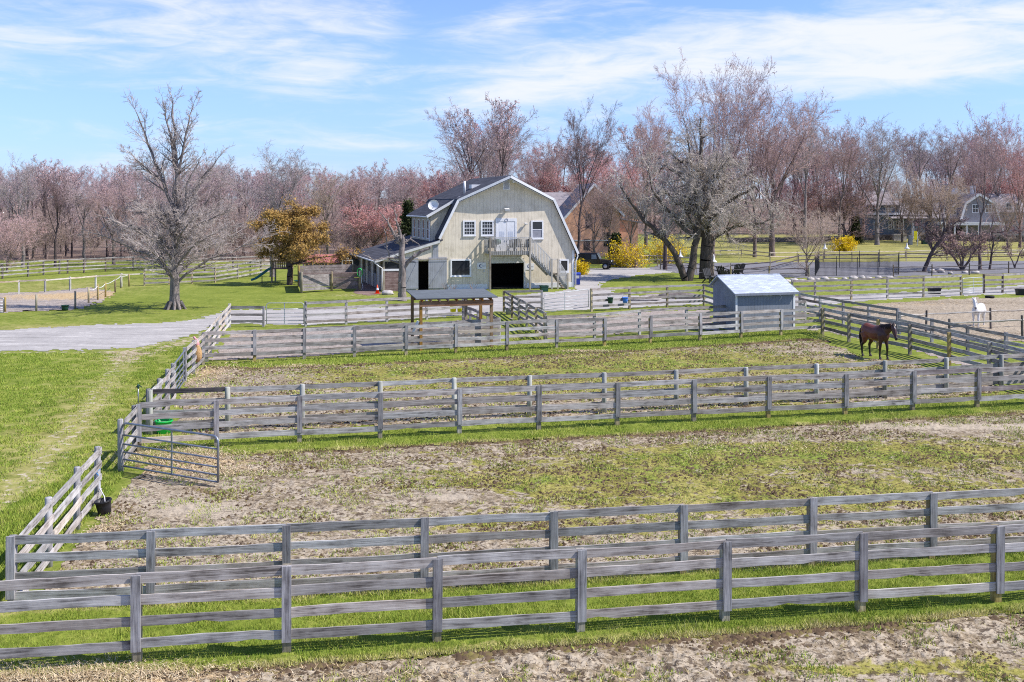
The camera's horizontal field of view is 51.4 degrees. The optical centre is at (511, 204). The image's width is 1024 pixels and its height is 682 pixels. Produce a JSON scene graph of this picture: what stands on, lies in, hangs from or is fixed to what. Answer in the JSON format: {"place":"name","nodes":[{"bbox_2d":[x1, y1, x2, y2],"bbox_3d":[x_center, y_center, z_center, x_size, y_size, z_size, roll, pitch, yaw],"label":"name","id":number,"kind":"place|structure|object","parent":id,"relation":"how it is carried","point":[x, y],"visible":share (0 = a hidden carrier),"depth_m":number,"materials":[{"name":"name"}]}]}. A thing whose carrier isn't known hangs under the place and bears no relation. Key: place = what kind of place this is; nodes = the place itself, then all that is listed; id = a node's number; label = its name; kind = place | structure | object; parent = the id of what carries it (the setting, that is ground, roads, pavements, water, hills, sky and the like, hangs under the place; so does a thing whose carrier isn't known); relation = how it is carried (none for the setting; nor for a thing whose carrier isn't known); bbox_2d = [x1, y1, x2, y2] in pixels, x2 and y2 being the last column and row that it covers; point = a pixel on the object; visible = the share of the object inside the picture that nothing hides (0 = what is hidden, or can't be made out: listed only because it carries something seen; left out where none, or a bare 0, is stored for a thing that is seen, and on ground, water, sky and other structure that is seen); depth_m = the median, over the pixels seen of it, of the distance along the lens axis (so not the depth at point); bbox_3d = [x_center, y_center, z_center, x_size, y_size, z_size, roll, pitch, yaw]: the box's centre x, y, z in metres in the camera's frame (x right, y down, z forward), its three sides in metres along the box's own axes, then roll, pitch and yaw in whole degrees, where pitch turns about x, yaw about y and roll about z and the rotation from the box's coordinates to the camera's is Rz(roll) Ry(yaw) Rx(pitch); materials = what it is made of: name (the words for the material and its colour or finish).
{"place":"outdoors","nodes":[
{"label":"outdoors","id":0,"kind":"place"},
{"bbox_2d":[0,287,114,312],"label":"riding arena","id":1,"kind":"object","parent":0,"point":[21,301],"depth_m":81.65},
{"bbox_2d":[0,199,1023,681],"bbox_3d":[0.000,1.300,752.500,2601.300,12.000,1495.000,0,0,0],"label":"ground","id":2,"kind":"structure","parent":0,"point":[136,301],"depth_m":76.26,"materials":[{"name":"plant"}]},
{"bbox_2d":[0,150,46,267],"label":"tree","id":3,"kind":"object","parent":2,"relation":"on","point":[22,181],"visible":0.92,"depth_m":123.02,"materials":[{"name":"brown plant"}]},
{"bbox_2d":[0,212,50,272],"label":"tree","id":4,"kind":"object","parent":2,"relation":"on","point":[15,242],"visible":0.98,"depth_m":114.12,"materials":[{"name":"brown plant"}]},
{"bbox_2d":[8,446,101,600],"bbox_3d":[-9.504,6.672,22.481,0.211,1.558,7.313,0,0,-10],"label":"board fence","id":5,"kind":"object","parent":2,"relation":"on","point":[78,499],"visible":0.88,"depth_m":22.61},
{"bbox_2d":[35,171,86,266],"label":"tree","id":6,"kind":"object","parent":2,"relation":"on","point":[55,198],"visible":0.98,"depth_m":125.50,"materials":[{"name":"brown plant"}]},
{"bbox_2d":[0,256,169,278],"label":"rail fence","id":7,"kind":"object","parent":2,"relation":"on","point":[2,271],"visible":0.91,"depth_m":112.48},
{"bbox_2d":[62,176,110,265],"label":"tree","id":8,"kind":"object","parent":2,"relation":"on","point":[78,203],"visible":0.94,"depth_m":126.22,"materials":[{"name":"brown plant"}]},
{"bbox_2d":[79,180,142,263],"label":"tree","id":9,"kind":"object","parent":2,"relation":"on","point":[115,216],"visible":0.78,"depth_m":128.15,"materials":[{"name":"brown plant"}]},
{"bbox_2d":[117,405,137,471],"bbox_3d":[-10.894,6.664,30.257,0.206,1.573,2.308,0,0,-10],"label":"board fence","id":10,"kind":"object","parent":2,"relation":"on","point":[129,428],"visible":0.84,"depth_m":29.40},
{"bbox_2d":[122,422,218,482],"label":"metal gate","id":11,"kind":"structure","parent":10,"relation":"attached to","point":[172,442],"depth_m":28.27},
{"bbox_2d":[146,363,175,434],"bbox_3d":[-11.991,6.649,36.584,0.251,1.603,5.774,0,0,-10],"label":"board fence","id":12,"kind":"object","parent":2,"relation":"on","point":[167,380],"visible":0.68,"depth_m":37.06,"materials":[{"name":"grey wood"}]},
{"bbox_2d":[104,143,246,267],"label":"tree","id":13,"kind":"object","parent":2,"relation":"on","point":[215,193],"visible":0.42,"depth_m":119.55,"materials":[{"name":"grey plant"}]},
{"bbox_2d":[76,84,290,309],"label":"tree","id":14,"kind":"object","parent":2,"relation":"on","point":[178,222],"visible":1,"depth_m":74.18,"materials":[{"name":"grey plant"}]},
{"bbox_2d":[183,333,205,381],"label":"board fence","id":15,"kind":"object","parent":2,"relation":"on","point":[192,353],"visible":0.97,"depth_m":45.63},
{"bbox_2d":[144,260,269,285],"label":"rail fence","id":16,"kind":"object","parent":2,"relation":"on","point":[215,275],"visible":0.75,"depth_m":99.49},
{"bbox_2d":[205,303,230,353],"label":"board fence","id":17,"kind":"object","parent":2,"relation":"on","point":[222,321],"visible":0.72,"depth_m":56.64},
{"bbox_2d":[211,140,323,276],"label":"tree","id":18,"kind":"object","parent":2,"relation":"on","point":[288,189],"visible":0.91,"depth_m":106.96,"materials":[{"name":"brown plant"}]},
{"bbox_2d":[247,192,363,284],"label":"tree","id":19,"kind":"object","parent":2,"relation":"on","point":[295,249],"visible":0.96,"depth_m":96.39,"materials":[{"name":"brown plant"}]},
{"bbox_2d":[292,165,353,253],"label":"tree","id":20,"kind":"object","parent":2,"relation":"on","point":[322,200],"visible":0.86,"depth_m":131.21,"materials":[{"name":"beige plant"}]},
{"bbox_2d":[298,264,360,292],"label":"plank pen","id":21,"kind":"object","parent":2,"relation":"on","point":[317,280],"visible":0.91,"depth_m":90.15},
{"bbox_2d":[208,327,478,359],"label":"back sand paddock","id":22,"kind":"structure","parent":2,"relation":"on","point":[264,349],"depth_m":55.84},
{"bbox_2d":[205,318,500,361],"bbox_3d":[-7.373,6.656,52.124,14.752,1.590,0.419,0,0,-22],"label":"board fence","id":23,"kind":"object","parent":2,"relation":"on","point":[452,335],"visible":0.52,"depth_m":53.18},
{"bbox_2d":[333,167,382,259],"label":"tree","id":24,"kind":"object","parent":2,"relation":"on","point":[352,189],"visible":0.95,"depth_m":134.99,"materials":[{"name":"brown plant"}]},
{"bbox_2d":[329,198,402,256],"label":"tree","id":25,"kind":"object","parent":2,"relation":"on","point":[363,219],"visible":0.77,"depth_m":134.87,"materials":[{"name":"pink plant"}]},
{"bbox_2d":[304,297,462,326],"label":"board fence","id":26,"kind":"object","parent":2,"relation":"on","point":[346,313],"visible":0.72,"depth_m":65.55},
{"bbox_2d":[360,163,423,240],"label":"tree","id":27,"kind":"object","parent":2,"relation":"on","point":[395,187],"visible":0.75,"depth_m":139.54,"materials":[{"name":"brown plant"}]},
{"bbox_2d":[363,210,431,300],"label":"tree","id":28,"kind":"object","parent":2,"relation":"on","point":[400,257],"visible":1,"depth_m":80.60,"materials":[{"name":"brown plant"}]},
{"bbox_2d":[394,198,414,238],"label":"conifer tree","id":29,"kind":"object","parent":2,"relation":"on","point":[405,224],"visible":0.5,"depth_m":126.09,"materials":[{"name":"green plant"}]},
{"bbox_2d":[392,164,480,208],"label":"tree","id":30,"kind":"object","parent":2,"relation":"on","point":[421,202],"visible":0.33,"depth_m":164.04,"materials":[{"name":"pink plant"}]},
{"bbox_2d":[406,289,497,350],"bbox_3d":[-3.123,5.940,54.891,4.210,2.920,2.790,0,0,-16],"label":"open shelter","id":31,"kind":"object","parent":2,"relation":"on","point":[465,295],"visible":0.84,"depth_m":54.17,"materials":[{"name":"brown"}]},
{"bbox_2d":[350,175,578,290],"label":"barn","id":32,"kind":"structure","parent":2,"relation":"on","point":[461,226],"depth_m":92.18,"materials":[{"name":"beige"}]},
{"bbox_2d":[405,258,417,289],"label":"sliding door","id":33,"kind":"structure","parent":32,"relation":"in","point":[412,269],"depth_m":89.88,"materials":[{"name":"grey wood"}]},
{"bbox_2d":[428,257,446,288],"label":"sliding door","id":34,"kind":"structure","parent":32,"relation":"in","point":[437,269],"depth_m":90.50,"materials":[{"name":"grey wood"}]},
{"bbox_2d":[450,259,471,276],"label":"window","id":35,"kind":"structure","parent":32,"relation":"in","point":[458,267],"depth_m":91.16,"materials":[{"name":"white paint"}]},
{"bbox_2d":[423,96,548,183],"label":"tree","id":36,"kind":"object","parent":2,"relation":"on","point":[490,158],"visible":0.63,"depth_m":175.71,"materials":[{"name":"brown plant"}]},
{"bbox_2d":[0,349,976,681],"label":"loose straw","id":37,"kind":"object","parent":2,"relation":"on","point":[86,675],"visible":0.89,"depth_m":16.58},
{"bbox_2d":[0,192,1020,262],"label":"undergrowth","id":38,"kind":"object","parent":2,"relation":"on","point":[63,237],"visible":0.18,"depth_m":141.52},
{"bbox_2d":[0,524,1023,663],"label":"board fence","id":39,"kind":"object","parent":2,"relation":"on","point":[997,586],"visible":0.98,"depth_m":17.72,"materials":[{"name":"grey wood"}]},
{"bbox_2d":[0,338,1023,681],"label":"soil clods","id":40,"kind":"object","parent":2,"relation":"on","point":[714,642],"visible":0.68,"depth_m":28.60,"materials":[{"name":"soil"}]},
{"bbox_2d":[0,92,1023,258],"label":"woods","id":41,"kind":"object","parent":2,"relation":"on","point":[503,134],"visible":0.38,"depth_m":198.38,"materials":[{"name":"brown plant"}]},
{"bbox_2d":[0,612,1023,681],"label":"paddock","id":42,"kind":"structure","parent":2,"relation":"on","point":[882,664],"depth_m":16.86,"materials":[{"name":"soil"}]},
{"bbox_2d":[202,307,824,364],"bbox_3d":[1.843,6.606,53.899,33.742,1.691,0.922,0,0,-20],"label":"board fence","id":43,"kind":"object","parent":2,"relation":"on","point":[650,322],"visible":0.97,"depth_m":52.70,"materials":[{"name":"grey wood"}]},
{"bbox_2d":[5,488,1023,605],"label":"board fence","id":44,"kind":"object","parent":2,"relation":"on","point":[424,539],"visible":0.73,"depth_m":20.10,"materials":[{"name":"grey wood"}]},
{"bbox_2d":[503,291,546,339],"bbox_3d":[0.639,6.625,64.524,0.214,1.653,15.202,0,0,-9],"label":"board fence","id":45,"kind":"object","parent":2,"relation":"on","point":[527,310],"visible":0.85,"depth_m":64.51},
{"bbox_2d":[45,413,1023,607],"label":"paddock","id":46,"kind":"structure","parent":2,"relation":"on","point":[448,502],"depth_m":27.21,"materials":[{"name":"soil"}]},
{"bbox_2d":[507,129,566,191],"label":"tree","id":47,"kind":"object","parent":2,"relation":"on","point":[551,161],"visible":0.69,"depth_m":180.18,"materials":[{"name":"brown plant"}]},
{"bbox_2d":[528,162,624,194],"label":"tree","id":48,"kind":"object","parent":2,"relation":"on","point":[556,182],"visible":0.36,"depth_m":179.44,"materials":[{"name":"red plant"}]},
{"bbox_2d":[136,366,1023,452],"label":"board fence","id":49,"kind":"object","parent":2,"relation":"on","point":[845,385],"visible":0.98,"depth_m":34.37,"materials":[{"name":"grey wood"}]},
{"bbox_2d":[174,341,993,433],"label":"paddock","id":50,"kind":"structure","parent":2,"relation":"on","point":[388,373],"depth_m":44.61,"materials":[{"name":"plant"}]},
{"bbox_2d":[148,354,1023,434],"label":"board fence","id":51,"kind":"object","parent":2,"relation":"on","point":[530,378],"visible":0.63,"depth_m":37.19,"materials":[{"name":"grey wood"}]},
{"bbox_2d":[554,94,622,266],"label":"tree","id":52,"kind":"object","parent":2,"relation":"on","point":[597,153],"visible":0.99,"depth_m":124.39,"materials":[{"name":"brown plant"}]},
{"bbox_2d":[560,174,631,251],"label":"tree","id":53,"kind":"object","parent":2,"relation":"on","point":[601,219],"visible":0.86,"depth_m":140.52,"materials":[{"name":"brown plant"}]},
{"bbox_2d":[509,310,723,335],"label":"grey sand paddock","id":54,"kind":"structure","parent":2,"relation":"on","point":[643,319],"depth_m":66.75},
{"bbox_2d":[574,147,666,237],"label":"tree","id":55,"kind":"object","parent":2,"relation":"on","point":[617,169],"visible":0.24,"depth_m":188.51,"materials":[{"name":"red plant"}]},
{"bbox_2d":[595,170,657,253],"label":"tree","id":56,"kind":"object","parent":2,"relation":"on","point":[632,215],"visible":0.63,"depth_m":140.34,"materials":[{"name":"beige plant"}]},
{"bbox_2d":[610,236,652,267],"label":"flowering bush","id":57,"kind":"object","parent":2,"relation":"on","point":[633,261],"visible":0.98,"depth_m":123.08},
{"bbox_2d":[599,99,676,248],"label":"tree","id":58,"kind":"object","parent":2,"relation":"on","point":[655,139],"visible":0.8,"depth_m":175.92,"materials":[{"name":"brown plant"}]},
{"bbox_2d":[590,284,712,311],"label":"board fence","id":59,"kind":"object","parent":2,"relation":"on","point":[629,293],"visible":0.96,"depth_m":74.89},
{"bbox_2d":[638,236,690,262],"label":"flowering bush","id":60,"kind":"object","parent":2,"relation":"on","point":[654,251],"visible":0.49,"depth_m":132.85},
{"bbox_2d":[606,123,730,280],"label":"tree","id":61,"kind":"object","parent":2,"relation":"on","point":[695,235],"visible":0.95,"depth_m":101.79,"materials":[{"name":"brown plant"}]},
{"bbox_2d":[544,300,806,339],"bbox_3d":[9.845,6.658,61.042,18.687,1.586,0.626,0,0,-30],"label":"board fence","id":62,"kind":"object","parent":2,"relation":"on","point":[686,309],"visible":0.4,"depth_m":59.84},
{"bbox_2d":[635,112,795,278],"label":"tree","id":63,"kind":"object","parent":2,"relation":"on","point":[707,239],"visible":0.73,"depth_m":103.84,"materials":[{"name":"grey plant"}]},
{"bbox_2d":[653,47,786,257],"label":"tree","id":64,"kind":"object","parent":2,"relation":"on","point":[723,126],"visible":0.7,"depth_m":143.97,"materials":[{"name":"brown plant"}]},
{"bbox_2d":[709,273,798,329],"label":"shed","id":65,"kind":"structure","parent":2,"relation":"on","point":[740,292],"depth_m":62.10,"materials":[{"name":"grey"}]},
{"bbox_2d":[706,59,803,256],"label":"tree","id":66,"kind":"object","parent":2,"relation":"on","point":[758,157],"visible":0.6,"depth_m":146.90,"materials":[{"name":"brown plant"}]},
{"bbox_2d":[720,83,839,255],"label":"tree","id":67,"kind":"object","parent":2,"relation":"on","point":[772,238],"visible":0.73,"depth_m":150.88,"materials":[{"name":"brown plant"}]},
{"bbox_2d":[760,171,851,241],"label":"tree","id":68,"kind":"object","parent":2,"relation":"on","point":[801,200],"visible":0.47,"depth_m":199.65,"materials":[{"name":"red plant"}]},
{"bbox_2d":[770,207,845,275],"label":"tree","id":69,"kind":"object","parent":2,"relation":"on","point":[816,228],"visible":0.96,"depth_m":108.37,"materials":[{"name":"beige plant"}]},
{"bbox_2d":[779,96,836,248],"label":"tree","id":70,"kind":"object","parent":2,"relation":"on","point":[798,206],"visible":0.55,"depth_m":176.55,"materials":[{"name":"brown plant"}]},
{"bbox_2d":[791,120,842,241],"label":"tree","id":71,"kind":"object","parent":2,"relation":"on","point":[819,164],"visible":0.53,"depth_m":199.19,"materials":[{"name":"brown plant"}]},
{"bbox_2d":[791,173,885,239],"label":"tree","id":72,"kind":"object","parent":2,"relation":"on","point":[856,202],"visible":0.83,"depth_m":193.29,"materials":[{"name":"brown plant"}]},
{"bbox_2d":[798,292,898,333],"bbox_3d":[20.323,6.631,65.557,0.504,1.639,11.174,0,0,-14],"label":"board fence","id":73,"kind":"object","parent":2,"relation":"on","point":[842,306],"visible":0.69,"depth_m":64.49,"materials":[{"name":"grey wood"}]},
{"bbox_2d":[813,115,884,240],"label":"tree","id":74,"kind":"object","parent":2,"relation":"on","point":[853,163],"visible":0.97,"depth_m":180.12,"materials":[{"name":"brown plant"}]},
{"bbox_2d":[827,123,890,239],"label":"tree","id":75,"kind":"object","parent":2,"relation":"on","point":[863,224],"visible":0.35,"depth_m":204.54,"materials":[{"name":"brown plant"}]},
{"bbox_2d":[820,112,916,244],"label":"tree","id":76,"kind":"object","parent":2,"relation":"on","point":[884,160],"visible":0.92,"depth_m":189.07,"materials":[{"name":"brown plant"}]},
{"bbox_2d":[714,249,1022,259],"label":"split rail fence","id":77,"kind":"object","parent":2,"relation":"on","point":[797,252],"visible":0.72,"depth_m":145.12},
{"bbox_2d":[721,251,1022,270],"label":"split rail fence","id":78,"kind":"object","parent":2,"relation":"on","point":[906,257],"visible":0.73,"depth_m":134.83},
{"bbox_2d":[791,275,961,300],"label":"board fence","id":79,"kind":"object","parent":2,"relation":"on","point":[887,289],"visible":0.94,"depth_m":82.63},
{"bbox_2d":[859,322,897,359],"bbox_3d":[17.388,6.391,50.495,0.701,1.817,2.640,0,0,-22],"label":"horse","id":80,"kind":"object","parent":2,"relation":"on","point":[880,333],"visible":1,"depth_m":50.26},
{"bbox_2d":[853,191,928,238],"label":"house","id":81,"kind":"structure","parent":2,"relation":"on","point":[885,230],"depth_m":212.00,"materials":[{"name":"grey stone"}]},
{"bbox_2d":[875,154,930,241],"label":"tree","id":82,"kind":"object","parent":2,"relation":"on","point":[901,230],"visible":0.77,"depth_m":199.72,"materials":[{"name":"beige plant"}]},
{"bbox_2d":[806,297,1023,341],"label":"dirt paddock","id":83,"kind":"structure","parent":2,"relation":"on","point":[948,305],"depth_m":71.63,"materials":[{"name":"sand"}]},
{"bbox_2d":[821,308,1023,375],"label":"board fence","id":84,"kind":"object","parent":2,"relation":"on","point":[910,339],"visible":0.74,"depth_m":50.78,"materials":[{"name":"grey wood"}]},
{"bbox_2d":[895,119,951,204],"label":"tree","id":85,"kind":"object","parent":2,"relation":"on","point":[922,151],"visible":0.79,"depth_m":216.96,"materials":[{"name":"brown plant"}]},
{"bbox_2d":[888,180,965,241],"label":"tree","id":86,"kind":"object","parent":2,"relation":"on","point":[915,208],"visible":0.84,"depth_m":198.82,"materials":[{"name":"beige plant"}]},
{"bbox_2d":[908,197,970,270],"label":"tree","id":87,"kind":"object","parent":2,"relation":"on","point":[941,238],"visible":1,"depth_m":115.77,"materials":[{"name":"brown plant"}]},
{"bbox_2d":[912,169,975,236],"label":"tree","id":88,"kind":"object","parent":2,"relation":"on","point":[942,198],"visible":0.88,"depth_m":194.65,"materials":[{"name":"beige plant"}]},
{"bbox_2d":[924,122,981,233],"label":"tree","id":89,"kind":"object","parent":2,"relation":"on","point":[945,158],"visible":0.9,"depth_m":204.12,"materials":[{"name":"brown plant"}]},
{"bbox_2d":[923,229,991,269],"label":"shrub","id":90,"kind":"object","parent":2,"relation":"on","point":[955,247],"visible":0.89,"depth_m":118.82,"materials":[{"name":"brown plant"}]},
{"bbox_2d":[898,311,1023,359],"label":"board fence","id":91,"kind":"object","parent":2,"relation":"on","point":[1006,335],"visible":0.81,"depth_m":53.02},
{"bbox_2d":[939,126,995,197],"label":"tree","id":92,"kind":"object","parent":2,"relation":"on","point":[963,174],"visible":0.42,"depth_m":222.62,"materials":[{"name":"brown plant"}]},
{"bbox_2d":[923,184,1023,237],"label":"house","id":93,"kind":"structure","parent":2,"relation":"on","point":[973,214],"depth_m":212.15,"materials":[{"name":"white paint"}]},
{"bbox_2d":[944,116,1023,269],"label":"tree","id":94,"kind":"object","parent":2,"relation":"on","point":[980,166],"visible":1,"depth_m":118.93,"materials":[{"name":"brown plant"}]},
{"bbox_2d":[946,163,1023,201],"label":"tree","id":95,"kind":"object","parent":2,"relation":"on","point":[1002,189],"visible":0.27,"depth_m":221.81,"materials":[{"name":"red plant"}]},
{"bbox_2d":[966,124,1022,204],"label":"tree","id":96,"kind":"object","parent":2,"relation":"on","point":[998,141],"visible":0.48,"depth_m":216.83,"materials":[{"name":"brown plant"}]},
{"bbox_2d":[979,192,1023,247],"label":"tree","id":97,"kind":"object","parent":2,"relation":"on","point":[1013,216],"visible":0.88,"depth_m":175.99,"materials":[{"name":"beige plant"}]},
{"bbox_2d":[983,273,1023,292],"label":"board fence","id":98,"kind":"object","parent":2,"relation":"on","point":[1002,284],"visible":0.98,"depth_m":87.95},
{"bbox_2d":[986,103,1023,246],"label":"tree","id":99,"kind":"object","parent":2,"relation":"on","point":[1013,173],"visible":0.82,"depth_m":180.98,"materials":[{"name":"red plant"}]},
{"bbox_2d":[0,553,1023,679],"bbox_3d":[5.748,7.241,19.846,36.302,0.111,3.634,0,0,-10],"label":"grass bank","id":100,"kind":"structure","parent":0,"point":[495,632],"depth_m":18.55,"materials":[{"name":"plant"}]},
{"bbox_2d":[0,267,1023,350],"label":"gravel driveway","id":101,"kind":"structure","parent":0,"point":[101,336],"depth_m":68.74,"materials":[{"name":"gravel"}]},
{"bbox_2d":[574,252,615,269],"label":"off road vehicle","id":102,"kind":"object","parent":101,"relation":"on","point":[593,258],"visible":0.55,"depth_m":119.83,"materials":[{"name":"black paint"}]},
{"bbox_2d":[0,0,1023,198],"label":"sky","id":103,"kind":"structure","parent":0,"point":[353,83],"materials":[{"name":"blue"}]},
{"bbox_2d":[213,317,828,367],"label":"grass bank","id":104,"kind":"structure","parent":0,"point":[579,344],"depth_m":53.62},
{"bbox_2d":[137,398,1023,466],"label":"grass bank","id":105,"kind":"structure","parent":0,"point":[276,446],"depth_m":34.38,"materials":[{"name":"plant"}]},
{"bbox_2d":[559,183,641,256],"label":"unfinished house","id":106,"kind":"structure","parent":0,"point":[601,248],"depth_m":150.15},
{"bbox_2d":[650,261,1023,277],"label":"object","id":107,"kind":"object","parent":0,"point":[919,265],"visible":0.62,"depth_m":121.44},
{"bbox_2d":[815,249,898,275],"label":"fence","id":108,"kind":"object","parent":107,"relation":"on","point":[876,260],"visible":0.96,"depth_m":110.76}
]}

